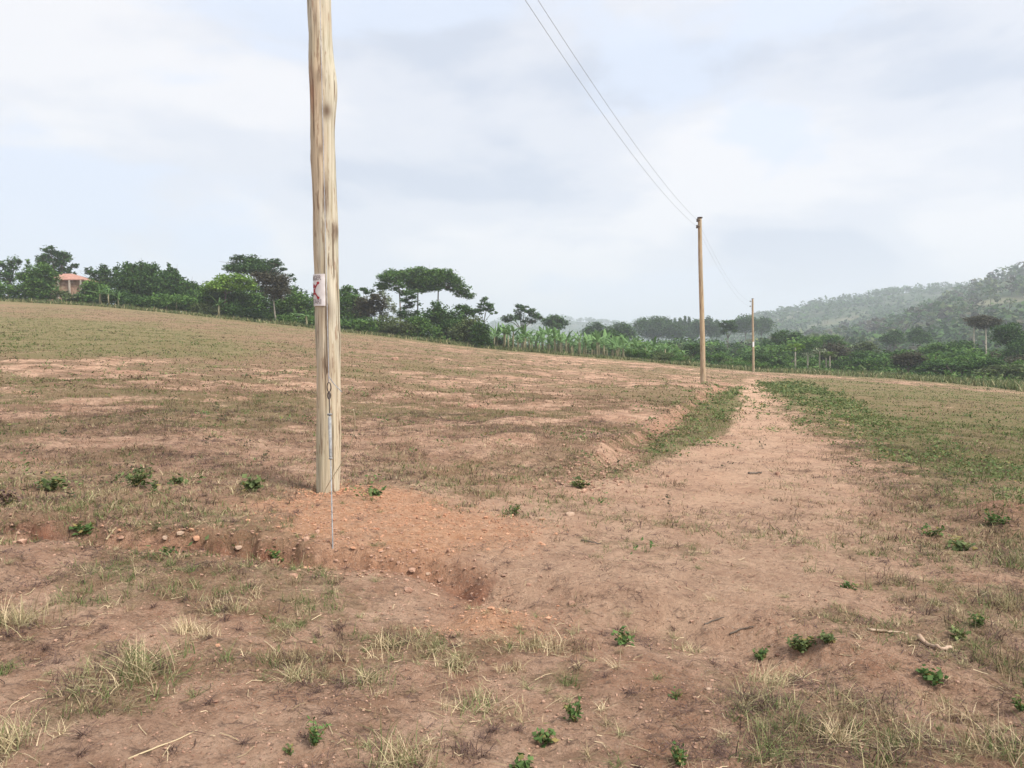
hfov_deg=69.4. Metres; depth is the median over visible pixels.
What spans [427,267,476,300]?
tree
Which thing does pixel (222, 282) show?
tree
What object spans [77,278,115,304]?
shrub
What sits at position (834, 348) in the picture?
tree
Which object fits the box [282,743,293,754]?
weed
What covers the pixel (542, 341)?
banana plant
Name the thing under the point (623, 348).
banana plant
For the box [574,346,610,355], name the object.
thicket bush
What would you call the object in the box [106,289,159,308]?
shrub
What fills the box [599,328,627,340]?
bush
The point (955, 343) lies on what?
tree
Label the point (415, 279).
tree
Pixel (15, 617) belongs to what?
grass tuft
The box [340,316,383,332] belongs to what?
shrub
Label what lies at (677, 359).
thicket bush
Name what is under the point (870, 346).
tree
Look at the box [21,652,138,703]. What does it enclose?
grass tuft
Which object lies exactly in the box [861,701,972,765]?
grass tuft
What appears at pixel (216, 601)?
grass tuft
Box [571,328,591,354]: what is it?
banana plant
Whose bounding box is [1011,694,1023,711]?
weed
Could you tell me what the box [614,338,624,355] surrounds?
banana plant
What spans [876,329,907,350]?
tree
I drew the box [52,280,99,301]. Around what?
shrub
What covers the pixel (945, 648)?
crooked stick
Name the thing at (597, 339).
banana plant
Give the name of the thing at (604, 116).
overhead wire
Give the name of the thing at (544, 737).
weed
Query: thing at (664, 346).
banana plant
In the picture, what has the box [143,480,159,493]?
weed
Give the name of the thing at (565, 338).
banana plant
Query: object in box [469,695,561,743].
grass tuft
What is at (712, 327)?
tree
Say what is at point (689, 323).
conifer
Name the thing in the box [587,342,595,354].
banana plant
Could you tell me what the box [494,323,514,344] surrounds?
banana plant
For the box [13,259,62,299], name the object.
bushy tree
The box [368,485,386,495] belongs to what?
weed
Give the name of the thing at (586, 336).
banana plant
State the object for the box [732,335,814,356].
thicket bush
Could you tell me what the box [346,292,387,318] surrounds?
tree
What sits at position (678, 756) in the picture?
weed
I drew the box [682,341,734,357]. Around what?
thicket bush
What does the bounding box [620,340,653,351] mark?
bush
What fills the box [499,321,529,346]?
banana plant
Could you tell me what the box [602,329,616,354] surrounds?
banana plant
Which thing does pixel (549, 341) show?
banana plant
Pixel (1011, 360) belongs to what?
thicket bush
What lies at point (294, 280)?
sapling
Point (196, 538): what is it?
stone
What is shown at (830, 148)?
sky
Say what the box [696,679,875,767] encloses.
grass tuft
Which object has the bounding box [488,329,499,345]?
banana plant
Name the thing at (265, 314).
thicket bush
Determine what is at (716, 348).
thicket bush
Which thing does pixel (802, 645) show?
weed
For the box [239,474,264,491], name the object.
weed
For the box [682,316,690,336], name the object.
conifer
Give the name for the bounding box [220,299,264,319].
shrub
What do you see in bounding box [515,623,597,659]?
grass tuft
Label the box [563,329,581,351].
banana plant
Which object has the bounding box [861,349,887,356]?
thicket bush
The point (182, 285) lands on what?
broadleaf tree
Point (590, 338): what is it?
banana plant
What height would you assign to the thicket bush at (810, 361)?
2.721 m
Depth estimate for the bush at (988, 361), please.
83.50 m
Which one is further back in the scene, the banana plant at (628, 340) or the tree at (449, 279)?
the tree at (449, 279)
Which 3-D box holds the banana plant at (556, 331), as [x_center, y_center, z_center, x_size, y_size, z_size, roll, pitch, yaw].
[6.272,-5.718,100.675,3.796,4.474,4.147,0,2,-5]
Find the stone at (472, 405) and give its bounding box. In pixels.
[467,403,478,407]
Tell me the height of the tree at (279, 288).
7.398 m
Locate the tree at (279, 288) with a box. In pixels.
[249,271,293,320]
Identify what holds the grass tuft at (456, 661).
on the ground at (766, 599)
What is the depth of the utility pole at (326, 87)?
7.99 m
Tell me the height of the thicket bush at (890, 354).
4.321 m
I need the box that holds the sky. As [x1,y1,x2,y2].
[0,0,1023,331]
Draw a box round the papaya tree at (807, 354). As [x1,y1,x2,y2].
[801,352,814,368]
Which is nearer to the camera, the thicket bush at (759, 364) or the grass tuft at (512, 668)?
the grass tuft at (512, 668)
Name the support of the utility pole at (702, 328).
on the ground at (766, 599)
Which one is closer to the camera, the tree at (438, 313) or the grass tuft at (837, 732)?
the grass tuft at (837, 732)
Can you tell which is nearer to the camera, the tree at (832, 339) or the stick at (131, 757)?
the stick at (131, 757)
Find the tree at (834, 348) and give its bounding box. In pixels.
[814,341,854,364]
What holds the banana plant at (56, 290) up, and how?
on the ground at (766, 599)
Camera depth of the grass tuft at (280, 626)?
4.37 m
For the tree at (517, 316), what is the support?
on the ground at (766, 599)
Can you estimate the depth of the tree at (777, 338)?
148.94 m
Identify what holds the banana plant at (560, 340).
on the ground at (766, 599)
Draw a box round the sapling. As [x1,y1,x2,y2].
[281,273,313,298]
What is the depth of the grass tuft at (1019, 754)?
3.33 m
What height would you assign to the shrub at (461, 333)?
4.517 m
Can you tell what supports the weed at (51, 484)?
on the ground at (766, 599)
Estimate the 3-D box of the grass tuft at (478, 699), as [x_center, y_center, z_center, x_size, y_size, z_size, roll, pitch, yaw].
[-0.150,1.503,3.475,0.492,0.146,0.608,-2,3,-35]
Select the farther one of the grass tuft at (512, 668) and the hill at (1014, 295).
the hill at (1014, 295)
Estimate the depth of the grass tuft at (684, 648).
4.53 m
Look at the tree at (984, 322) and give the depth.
119.46 m
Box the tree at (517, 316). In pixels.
[500,303,542,348]
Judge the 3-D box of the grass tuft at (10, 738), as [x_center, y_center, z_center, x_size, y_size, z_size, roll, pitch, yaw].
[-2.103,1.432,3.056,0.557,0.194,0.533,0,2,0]
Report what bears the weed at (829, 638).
on the ground at (766, 599)
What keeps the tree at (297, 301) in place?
on the ground at (766, 599)
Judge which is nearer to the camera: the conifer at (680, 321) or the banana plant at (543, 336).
the banana plant at (543, 336)
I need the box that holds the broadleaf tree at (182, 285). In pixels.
[157,262,199,297]
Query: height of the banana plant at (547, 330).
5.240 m
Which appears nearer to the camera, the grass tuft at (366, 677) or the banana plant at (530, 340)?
the grass tuft at (366, 677)
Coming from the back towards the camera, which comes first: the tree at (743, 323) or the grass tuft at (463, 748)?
the tree at (743, 323)
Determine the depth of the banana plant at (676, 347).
105.82 m
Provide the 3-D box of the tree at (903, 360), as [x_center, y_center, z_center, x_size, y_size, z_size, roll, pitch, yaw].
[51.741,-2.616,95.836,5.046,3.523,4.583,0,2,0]
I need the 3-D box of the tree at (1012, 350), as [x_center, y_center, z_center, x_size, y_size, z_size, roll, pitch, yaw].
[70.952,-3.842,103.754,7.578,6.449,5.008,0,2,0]
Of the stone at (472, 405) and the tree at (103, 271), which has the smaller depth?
the stone at (472, 405)
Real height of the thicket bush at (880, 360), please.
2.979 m
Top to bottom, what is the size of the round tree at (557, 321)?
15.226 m
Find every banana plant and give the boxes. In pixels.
[48,285,61,301]
[87,282,109,304]
[96,286,114,303]
[112,291,121,304]
[211,296,226,315]
[294,307,314,323]
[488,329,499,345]
[489,322,515,336]
[493,325,509,347]
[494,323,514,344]
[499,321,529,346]
[499,327,512,347]
[500,328,513,347]
[505,324,521,347]
[514,324,536,348]
[517,334,532,348]
[520,332,530,348]
[526,336,536,349]
[527,330,537,348]
[528,333,546,348]
[530,324,550,348]
[533,336,547,349]
[534,332,550,344]
[539,325,556,349]
[542,336,555,349]
[546,330,559,351]
[548,327,567,350]
[551,332,566,351]
[557,337,566,351]
[559,330,572,352]
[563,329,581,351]
[570,332,591,355]
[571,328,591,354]
[577,332,590,353]
[577,336,592,354]
[586,334,607,355]
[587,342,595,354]
[588,328,604,343]
[588,331,610,354]
[592,330,606,353]
[596,338,609,355]
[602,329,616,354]
[604,335,625,356]
[605,334,631,356]
[605,336,620,355]
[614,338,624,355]
[616,339,633,357]
[617,332,643,346]
[631,336,646,349]
[638,343,651,351]
[651,335,662,351]
[655,342,674,352]
[669,343,689,359]
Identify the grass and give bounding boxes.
[0,297,1023,390]
[0,306,1023,767]
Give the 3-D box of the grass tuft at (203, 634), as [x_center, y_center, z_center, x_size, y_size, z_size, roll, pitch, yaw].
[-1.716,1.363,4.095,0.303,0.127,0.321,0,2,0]
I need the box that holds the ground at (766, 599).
[0,301,1023,767]
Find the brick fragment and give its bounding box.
[565,512,574,515]
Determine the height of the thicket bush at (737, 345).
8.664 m
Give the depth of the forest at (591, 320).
1654.32 m
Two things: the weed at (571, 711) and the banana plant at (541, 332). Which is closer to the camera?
the weed at (571, 711)
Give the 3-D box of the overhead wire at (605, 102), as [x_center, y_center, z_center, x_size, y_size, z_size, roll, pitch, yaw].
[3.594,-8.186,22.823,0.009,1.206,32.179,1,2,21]
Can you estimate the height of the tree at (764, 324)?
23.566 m
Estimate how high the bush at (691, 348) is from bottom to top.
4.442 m
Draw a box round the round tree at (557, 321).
[538,314,570,333]
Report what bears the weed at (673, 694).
on the ground at (766, 599)
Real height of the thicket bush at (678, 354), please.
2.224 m
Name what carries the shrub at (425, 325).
on the ground at (766, 599)
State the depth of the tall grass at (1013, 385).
93.48 m
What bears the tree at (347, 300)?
on the ground at (766, 599)
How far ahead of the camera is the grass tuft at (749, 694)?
3.57 m
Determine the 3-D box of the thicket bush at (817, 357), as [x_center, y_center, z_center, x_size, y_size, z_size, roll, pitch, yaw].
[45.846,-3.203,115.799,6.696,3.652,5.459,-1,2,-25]
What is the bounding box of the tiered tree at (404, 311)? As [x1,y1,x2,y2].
[393,292,423,320]
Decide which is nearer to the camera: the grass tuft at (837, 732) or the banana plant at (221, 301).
the grass tuft at (837, 732)
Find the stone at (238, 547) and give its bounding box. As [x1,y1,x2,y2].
[235,545,242,549]
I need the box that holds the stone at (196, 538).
[193,535,199,540]
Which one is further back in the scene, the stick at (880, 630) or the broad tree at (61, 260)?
the broad tree at (61, 260)
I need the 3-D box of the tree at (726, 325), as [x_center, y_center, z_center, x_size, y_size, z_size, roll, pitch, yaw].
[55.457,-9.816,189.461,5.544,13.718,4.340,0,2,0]
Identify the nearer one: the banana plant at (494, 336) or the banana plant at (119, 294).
the banana plant at (494, 336)
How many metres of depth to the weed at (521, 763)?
3.03 m
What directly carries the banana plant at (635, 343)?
on the ground at (766, 599)
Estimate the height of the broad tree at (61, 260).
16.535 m
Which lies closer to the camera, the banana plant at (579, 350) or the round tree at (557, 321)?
the banana plant at (579, 350)
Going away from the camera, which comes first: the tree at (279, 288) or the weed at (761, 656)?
the weed at (761, 656)
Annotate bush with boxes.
[256,312,277,320]
[489,336,506,346]
[540,341,576,350]
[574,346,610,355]
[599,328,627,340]
[609,334,674,355]
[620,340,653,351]
[624,347,640,357]
[632,349,650,358]
[644,350,665,359]
[648,335,699,343]
[651,351,674,360]
[658,335,729,346]
[661,322,689,340]
[665,349,683,360]
[666,353,688,361]
[678,344,718,353]
[678,354,694,361]
[681,343,706,355]
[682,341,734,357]
[692,354,715,362]
[705,338,751,358]
[705,341,720,349]
[710,350,733,365]
[724,358,745,366]
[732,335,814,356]
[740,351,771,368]
[741,359,770,367]
[745,336,771,347]
[763,353,806,368]
[764,343,801,359]
[770,359,784,367]
[788,353,820,365]
[797,357,822,369]
[818,356,850,370]
[838,357,860,369]
[843,350,891,365]
[847,355,886,370]
[849,358,883,370]
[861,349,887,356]
[864,354,899,372]
[881,349,922,373]
[884,369,904,374]
[900,349,956,374]
[915,359,955,376]
[924,349,947,361]
[929,359,983,377]
[938,344,990,358]
[944,350,999,359]
[944,355,975,372]
[952,351,996,374]
[963,355,1010,371]
[973,360,1023,380]
[976,345,1002,352]
[985,350,1023,364]
[999,359,1023,378]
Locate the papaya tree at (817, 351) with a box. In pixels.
[811,347,826,367]
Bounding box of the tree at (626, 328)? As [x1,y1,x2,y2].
[607,321,640,339]
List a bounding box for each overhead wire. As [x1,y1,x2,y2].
[525,0,695,225]
[538,0,696,219]
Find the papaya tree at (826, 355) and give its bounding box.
[820,351,838,367]
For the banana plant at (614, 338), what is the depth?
105.88 m
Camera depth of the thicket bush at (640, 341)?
145.37 m
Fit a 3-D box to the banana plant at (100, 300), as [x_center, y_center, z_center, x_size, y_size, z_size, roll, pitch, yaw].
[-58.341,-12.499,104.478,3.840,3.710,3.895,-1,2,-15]
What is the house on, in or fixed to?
on the ground at (766, 599)
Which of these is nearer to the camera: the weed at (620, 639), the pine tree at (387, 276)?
the weed at (620, 639)
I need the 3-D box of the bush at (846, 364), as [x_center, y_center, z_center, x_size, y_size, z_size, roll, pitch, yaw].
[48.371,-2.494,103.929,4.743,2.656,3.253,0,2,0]
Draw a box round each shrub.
[0,279,55,300]
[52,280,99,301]
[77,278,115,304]
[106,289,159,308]
[145,292,205,311]
[189,302,223,315]
[190,282,265,312]
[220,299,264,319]
[271,313,314,324]
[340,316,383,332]
[371,314,420,334]
[403,313,442,337]
[445,315,482,342]
[467,319,494,346]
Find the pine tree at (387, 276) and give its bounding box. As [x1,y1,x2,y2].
[373,267,412,319]
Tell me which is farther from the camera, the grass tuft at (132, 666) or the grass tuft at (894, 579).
the grass tuft at (894, 579)
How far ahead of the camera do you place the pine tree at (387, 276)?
114.97 m
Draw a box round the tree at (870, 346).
[849,340,881,353]
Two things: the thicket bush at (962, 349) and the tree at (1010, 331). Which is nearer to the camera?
the thicket bush at (962, 349)
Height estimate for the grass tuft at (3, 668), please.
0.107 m
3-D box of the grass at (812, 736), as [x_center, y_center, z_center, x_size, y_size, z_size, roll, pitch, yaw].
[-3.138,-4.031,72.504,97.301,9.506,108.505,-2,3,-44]
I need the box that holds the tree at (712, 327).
[688,315,721,336]
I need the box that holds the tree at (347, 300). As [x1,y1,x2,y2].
[339,284,366,321]
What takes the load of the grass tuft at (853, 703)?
on the ground at (766, 599)
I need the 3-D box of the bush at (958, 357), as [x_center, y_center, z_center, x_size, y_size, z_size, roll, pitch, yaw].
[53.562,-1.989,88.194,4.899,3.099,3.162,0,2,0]
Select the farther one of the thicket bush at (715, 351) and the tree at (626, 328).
the tree at (626, 328)
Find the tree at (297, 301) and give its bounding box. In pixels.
[270,285,314,318]
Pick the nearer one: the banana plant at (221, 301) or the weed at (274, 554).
the weed at (274, 554)
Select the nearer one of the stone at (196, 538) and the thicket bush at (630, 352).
the stone at (196, 538)
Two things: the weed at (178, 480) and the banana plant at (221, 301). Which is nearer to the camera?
the weed at (178, 480)
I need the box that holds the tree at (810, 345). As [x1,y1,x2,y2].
[786,337,823,357]
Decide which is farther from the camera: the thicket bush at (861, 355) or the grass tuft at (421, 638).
the thicket bush at (861, 355)
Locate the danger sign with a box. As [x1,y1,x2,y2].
[313,274,324,306]
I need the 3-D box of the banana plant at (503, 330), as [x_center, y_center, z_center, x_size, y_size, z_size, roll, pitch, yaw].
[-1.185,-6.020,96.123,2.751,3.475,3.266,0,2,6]
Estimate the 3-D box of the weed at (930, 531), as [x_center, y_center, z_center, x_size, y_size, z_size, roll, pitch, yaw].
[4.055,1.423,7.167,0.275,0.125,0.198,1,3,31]
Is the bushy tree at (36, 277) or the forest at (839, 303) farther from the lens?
the forest at (839, 303)
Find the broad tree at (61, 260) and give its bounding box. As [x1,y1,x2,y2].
[34,245,79,274]
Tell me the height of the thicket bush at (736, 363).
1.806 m
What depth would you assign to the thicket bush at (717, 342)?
155.30 m
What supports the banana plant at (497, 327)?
on the ground at (766, 599)
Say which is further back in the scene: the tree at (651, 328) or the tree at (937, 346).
the tree at (651, 328)
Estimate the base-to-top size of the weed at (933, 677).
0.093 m
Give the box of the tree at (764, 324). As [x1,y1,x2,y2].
[746,316,777,337]
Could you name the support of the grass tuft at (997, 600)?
on the ground at (766, 599)
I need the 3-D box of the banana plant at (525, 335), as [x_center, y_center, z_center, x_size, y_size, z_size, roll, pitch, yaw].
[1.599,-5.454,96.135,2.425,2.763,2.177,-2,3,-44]
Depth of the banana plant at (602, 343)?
95.14 m
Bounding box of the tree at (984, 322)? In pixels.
[960,314,1004,353]
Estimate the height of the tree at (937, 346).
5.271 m
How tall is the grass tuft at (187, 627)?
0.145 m
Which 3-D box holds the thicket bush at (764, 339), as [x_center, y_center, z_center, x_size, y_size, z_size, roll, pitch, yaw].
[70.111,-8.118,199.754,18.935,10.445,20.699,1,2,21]
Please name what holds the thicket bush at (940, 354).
on the ground at (766, 599)
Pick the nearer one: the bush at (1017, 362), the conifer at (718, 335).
the bush at (1017, 362)
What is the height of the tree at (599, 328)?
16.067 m
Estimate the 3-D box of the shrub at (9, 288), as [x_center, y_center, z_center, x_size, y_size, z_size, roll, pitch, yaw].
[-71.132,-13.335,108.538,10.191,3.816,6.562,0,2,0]
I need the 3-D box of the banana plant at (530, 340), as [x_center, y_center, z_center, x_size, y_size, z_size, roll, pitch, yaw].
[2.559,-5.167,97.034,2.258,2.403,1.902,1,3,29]
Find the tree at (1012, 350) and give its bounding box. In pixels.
[998,336,1023,361]
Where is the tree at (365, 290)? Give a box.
[352,287,375,296]
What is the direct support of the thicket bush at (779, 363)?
on the ground at (766, 599)
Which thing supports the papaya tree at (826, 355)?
on the ground at (766, 599)
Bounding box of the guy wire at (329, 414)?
[320,10,354,548]
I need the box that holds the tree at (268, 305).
[241,290,286,316]
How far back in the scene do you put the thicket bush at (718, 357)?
102.45 m
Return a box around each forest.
[485,314,709,344]
[706,280,975,345]
[726,262,1023,353]
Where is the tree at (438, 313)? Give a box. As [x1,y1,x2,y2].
[419,299,478,340]
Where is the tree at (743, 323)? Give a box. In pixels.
[728,313,760,339]
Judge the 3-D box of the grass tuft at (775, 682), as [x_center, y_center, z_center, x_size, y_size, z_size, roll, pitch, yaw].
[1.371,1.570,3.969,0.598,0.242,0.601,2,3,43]
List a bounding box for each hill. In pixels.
[490,318,714,344]
[716,289,959,341]
[875,277,1023,352]
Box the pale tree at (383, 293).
[377,289,396,319]
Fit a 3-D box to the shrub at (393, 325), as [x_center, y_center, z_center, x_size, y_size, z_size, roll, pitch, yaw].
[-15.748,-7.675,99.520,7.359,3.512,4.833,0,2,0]
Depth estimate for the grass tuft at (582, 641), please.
4.26 m
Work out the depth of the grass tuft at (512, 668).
3.92 m
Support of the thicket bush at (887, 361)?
on the ground at (766, 599)
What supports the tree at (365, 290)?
on the ground at (766, 599)
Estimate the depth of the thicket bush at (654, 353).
97.36 m
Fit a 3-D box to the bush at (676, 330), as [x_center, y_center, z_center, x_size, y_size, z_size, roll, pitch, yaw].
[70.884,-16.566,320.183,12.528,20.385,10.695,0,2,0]
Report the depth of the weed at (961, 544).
6.63 m
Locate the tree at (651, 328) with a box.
[630,315,674,340]
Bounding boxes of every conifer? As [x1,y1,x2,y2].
[677,318,684,339]
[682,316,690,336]
[685,316,692,336]
[687,321,697,341]
[706,317,715,339]
[714,320,722,338]
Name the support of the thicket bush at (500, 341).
on the ground at (766, 599)
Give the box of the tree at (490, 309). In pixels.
[469,296,497,321]
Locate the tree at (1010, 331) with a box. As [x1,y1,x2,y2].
[985,321,1023,347]
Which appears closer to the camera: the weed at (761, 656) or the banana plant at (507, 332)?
the weed at (761, 656)
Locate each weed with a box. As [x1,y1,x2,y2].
[0,481,26,504]
[34,475,67,490]
[69,521,94,534]
[120,462,154,487]
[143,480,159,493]
[161,546,176,553]
[170,473,187,484]
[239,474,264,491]
[265,549,283,560]
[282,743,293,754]
[304,715,330,745]
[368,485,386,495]
[503,502,520,514]
[509,752,533,767]
[532,722,558,747]
[562,695,582,721]
[568,476,590,488]
[611,626,634,645]
[668,686,682,699]
[669,740,687,765]
[752,646,768,660]
[784,634,816,652]
[816,629,836,643]
[838,580,859,589]
[914,523,945,535]
[916,664,948,685]
[947,534,977,550]
[949,621,970,639]
[968,612,989,627]
[983,508,1010,525]
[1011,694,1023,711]
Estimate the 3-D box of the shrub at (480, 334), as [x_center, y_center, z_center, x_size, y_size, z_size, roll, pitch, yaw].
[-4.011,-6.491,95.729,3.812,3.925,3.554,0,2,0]
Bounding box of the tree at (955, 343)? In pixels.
[941,339,985,353]
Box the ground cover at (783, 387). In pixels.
[0,324,1023,561]
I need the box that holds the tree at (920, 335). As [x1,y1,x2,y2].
[902,324,935,345]
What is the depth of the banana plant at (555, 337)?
94.69 m
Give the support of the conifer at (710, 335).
on the ground at (766, 599)
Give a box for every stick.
[128,730,196,758]
[704,617,723,624]
[729,626,753,634]
[867,628,907,633]
[916,634,952,650]
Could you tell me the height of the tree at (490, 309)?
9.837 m
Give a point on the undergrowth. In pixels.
(971, 375)
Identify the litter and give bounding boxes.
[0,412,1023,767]
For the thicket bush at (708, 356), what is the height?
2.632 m
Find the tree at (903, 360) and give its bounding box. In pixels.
[889,350,930,374]
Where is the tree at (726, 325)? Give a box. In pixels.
[718,319,737,348]
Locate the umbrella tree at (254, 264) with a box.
[221,254,286,295]
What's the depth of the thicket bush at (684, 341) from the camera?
201.56 m
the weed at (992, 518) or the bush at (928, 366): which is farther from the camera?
the bush at (928, 366)
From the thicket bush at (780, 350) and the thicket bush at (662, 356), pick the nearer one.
the thicket bush at (662, 356)
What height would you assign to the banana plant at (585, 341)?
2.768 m
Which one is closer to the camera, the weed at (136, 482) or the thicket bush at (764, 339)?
the weed at (136, 482)
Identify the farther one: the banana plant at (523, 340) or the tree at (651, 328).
the tree at (651, 328)
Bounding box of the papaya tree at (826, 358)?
[818,351,831,370]
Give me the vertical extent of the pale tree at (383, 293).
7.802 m
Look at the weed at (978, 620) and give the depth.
4.58 m
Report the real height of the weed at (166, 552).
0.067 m
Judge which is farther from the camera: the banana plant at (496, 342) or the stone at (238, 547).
the banana plant at (496, 342)
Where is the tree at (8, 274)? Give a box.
[0,254,22,295]
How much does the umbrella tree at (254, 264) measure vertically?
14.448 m
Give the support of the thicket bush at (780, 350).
on the ground at (766, 599)
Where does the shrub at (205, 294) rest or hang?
on the ground at (766, 599)
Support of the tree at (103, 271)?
on the ground at (766, 599)
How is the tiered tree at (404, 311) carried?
on the ground at (766, 599)
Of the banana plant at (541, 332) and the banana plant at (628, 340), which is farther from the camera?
the banana plant at (541, 332)
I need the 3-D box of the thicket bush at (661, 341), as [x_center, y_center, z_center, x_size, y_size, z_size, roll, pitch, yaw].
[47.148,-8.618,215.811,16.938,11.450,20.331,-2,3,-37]
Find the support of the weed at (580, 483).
on the ground at (766, 599)
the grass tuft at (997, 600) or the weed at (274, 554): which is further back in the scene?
the weed at (274, 554)
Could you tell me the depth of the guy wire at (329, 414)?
6.25 m
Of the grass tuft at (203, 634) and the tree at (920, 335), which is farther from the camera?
the tree at (920, 335)
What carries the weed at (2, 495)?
on the ground at (766, 599)
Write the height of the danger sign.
0.343 m
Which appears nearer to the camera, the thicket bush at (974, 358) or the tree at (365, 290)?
the thicket bush at (974, 358)
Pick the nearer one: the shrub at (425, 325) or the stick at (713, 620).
the stick at (713, 620)
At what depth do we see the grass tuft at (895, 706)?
3.61 m
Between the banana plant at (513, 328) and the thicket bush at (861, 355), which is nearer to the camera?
the banana plant at (513, 328)
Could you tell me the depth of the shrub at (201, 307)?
102.44 m
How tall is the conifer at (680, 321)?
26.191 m
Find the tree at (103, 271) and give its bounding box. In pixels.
[84,263,125,289]
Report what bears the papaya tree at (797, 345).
on the ground at (766, 599)
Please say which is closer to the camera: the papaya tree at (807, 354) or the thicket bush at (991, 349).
the papaya tree at (807, 354)
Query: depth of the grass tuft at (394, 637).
4.21 m
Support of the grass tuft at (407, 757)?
on the ground at (766, 599)
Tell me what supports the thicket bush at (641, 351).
on the ground at (766, 599)
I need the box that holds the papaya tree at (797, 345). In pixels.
[784,343,804,368]
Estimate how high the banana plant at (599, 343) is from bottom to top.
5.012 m
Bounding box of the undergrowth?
[0,294,1023,382]
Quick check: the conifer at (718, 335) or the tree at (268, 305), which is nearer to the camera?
the tree at (268, 305)
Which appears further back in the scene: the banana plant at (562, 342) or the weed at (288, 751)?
the banana plant at (562, 342)
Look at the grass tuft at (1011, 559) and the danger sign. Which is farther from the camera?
the danger sign
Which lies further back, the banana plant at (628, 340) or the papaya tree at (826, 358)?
the banana plant at (628, 340)
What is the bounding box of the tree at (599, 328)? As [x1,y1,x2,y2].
[579,321,606,339]
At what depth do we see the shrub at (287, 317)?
100.00 m
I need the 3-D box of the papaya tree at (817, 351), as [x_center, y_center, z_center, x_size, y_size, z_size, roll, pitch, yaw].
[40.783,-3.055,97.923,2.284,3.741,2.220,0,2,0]
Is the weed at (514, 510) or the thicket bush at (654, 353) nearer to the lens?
the weed at (514, 510)
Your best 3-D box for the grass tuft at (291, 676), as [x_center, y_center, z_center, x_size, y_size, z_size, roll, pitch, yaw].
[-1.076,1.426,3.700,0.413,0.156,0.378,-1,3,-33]
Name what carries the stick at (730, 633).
on the ground at (766, 599)
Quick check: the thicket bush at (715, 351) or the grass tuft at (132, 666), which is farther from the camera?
the thicket bush at (715, 351)
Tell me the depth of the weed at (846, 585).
5.34 m
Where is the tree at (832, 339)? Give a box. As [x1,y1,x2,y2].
[810,334,852,347]
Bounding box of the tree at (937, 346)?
[915,342,955,356]
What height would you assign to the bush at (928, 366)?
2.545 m
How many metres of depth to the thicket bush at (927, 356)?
95.01 m
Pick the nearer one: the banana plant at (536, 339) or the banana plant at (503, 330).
the banana plant at (503, 330)
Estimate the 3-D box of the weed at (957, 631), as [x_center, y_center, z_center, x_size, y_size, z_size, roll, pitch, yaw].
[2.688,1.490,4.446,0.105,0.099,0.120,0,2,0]
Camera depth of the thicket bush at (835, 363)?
116.58 m
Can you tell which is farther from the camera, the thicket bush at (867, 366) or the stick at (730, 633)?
the thicket bush at (867, 366)
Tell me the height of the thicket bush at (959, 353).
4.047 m
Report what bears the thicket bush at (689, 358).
on the ground at (766, 599)
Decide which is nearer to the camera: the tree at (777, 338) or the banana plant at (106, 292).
the banana plant at (106, 292)
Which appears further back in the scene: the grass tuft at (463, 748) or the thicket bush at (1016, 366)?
the thicket bush at (1016, 366)
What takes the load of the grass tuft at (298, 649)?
on the ground at (766, 599)
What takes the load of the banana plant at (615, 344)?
on the ground at (766, 599)
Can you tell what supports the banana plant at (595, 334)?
on the ground at (766, 599)
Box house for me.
[45,274,103,300]
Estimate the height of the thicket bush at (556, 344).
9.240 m
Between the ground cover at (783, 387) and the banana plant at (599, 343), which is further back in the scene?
the banana plant at (599, 343)
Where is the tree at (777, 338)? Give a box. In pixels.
[761,329,805,346]
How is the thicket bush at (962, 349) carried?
on the ground at (766, 599)
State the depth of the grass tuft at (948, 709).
3.76 m
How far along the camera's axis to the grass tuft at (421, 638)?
4.32 m
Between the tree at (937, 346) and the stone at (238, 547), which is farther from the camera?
the tree at (937, 346)
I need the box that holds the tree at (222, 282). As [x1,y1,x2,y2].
[201,272,261,305]
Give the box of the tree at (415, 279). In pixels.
[396,266,436,314]
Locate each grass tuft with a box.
[0,587,83,641]
[0,655,28,678]
[0,698,67,767]
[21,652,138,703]
[45,629,221,703]
[162,613,217,638]
[181,622,223,643]
[183,584,254,616]
[255,657,337,686]
[262,639,344,677]
[270,614,306,634]
[331,657,404,698]
[332,716,469,767]
[366,627,400,651]
[388,622,454,646]
[412,637,502,685]
[422,636,453,656]
[425,726,499,766]
[429,677,540,738]
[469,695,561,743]
[486,658,540,676]
[497,626,556,655]
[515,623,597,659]
[562,633,607,654]
[669,637,709,653]
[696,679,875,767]
[700,673,821,731]
[732,656,837,696]
[791,707,876,753]
[806,670,907,732]
[838,688,949,740]
[857,569,923,586]
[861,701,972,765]
[890,679,987,727]
[913,700,1023,767]
[943,632,1023,680]
[945,577,1023,620]
[962,536,1023,566]
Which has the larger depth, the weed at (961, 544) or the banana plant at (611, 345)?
the banana plant at (611, 345)
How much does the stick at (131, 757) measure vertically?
0.012 m
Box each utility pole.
[307,0,340,493]
[696,217,705,383]
[750,298,754,371]
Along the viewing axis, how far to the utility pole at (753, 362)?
90.73 m

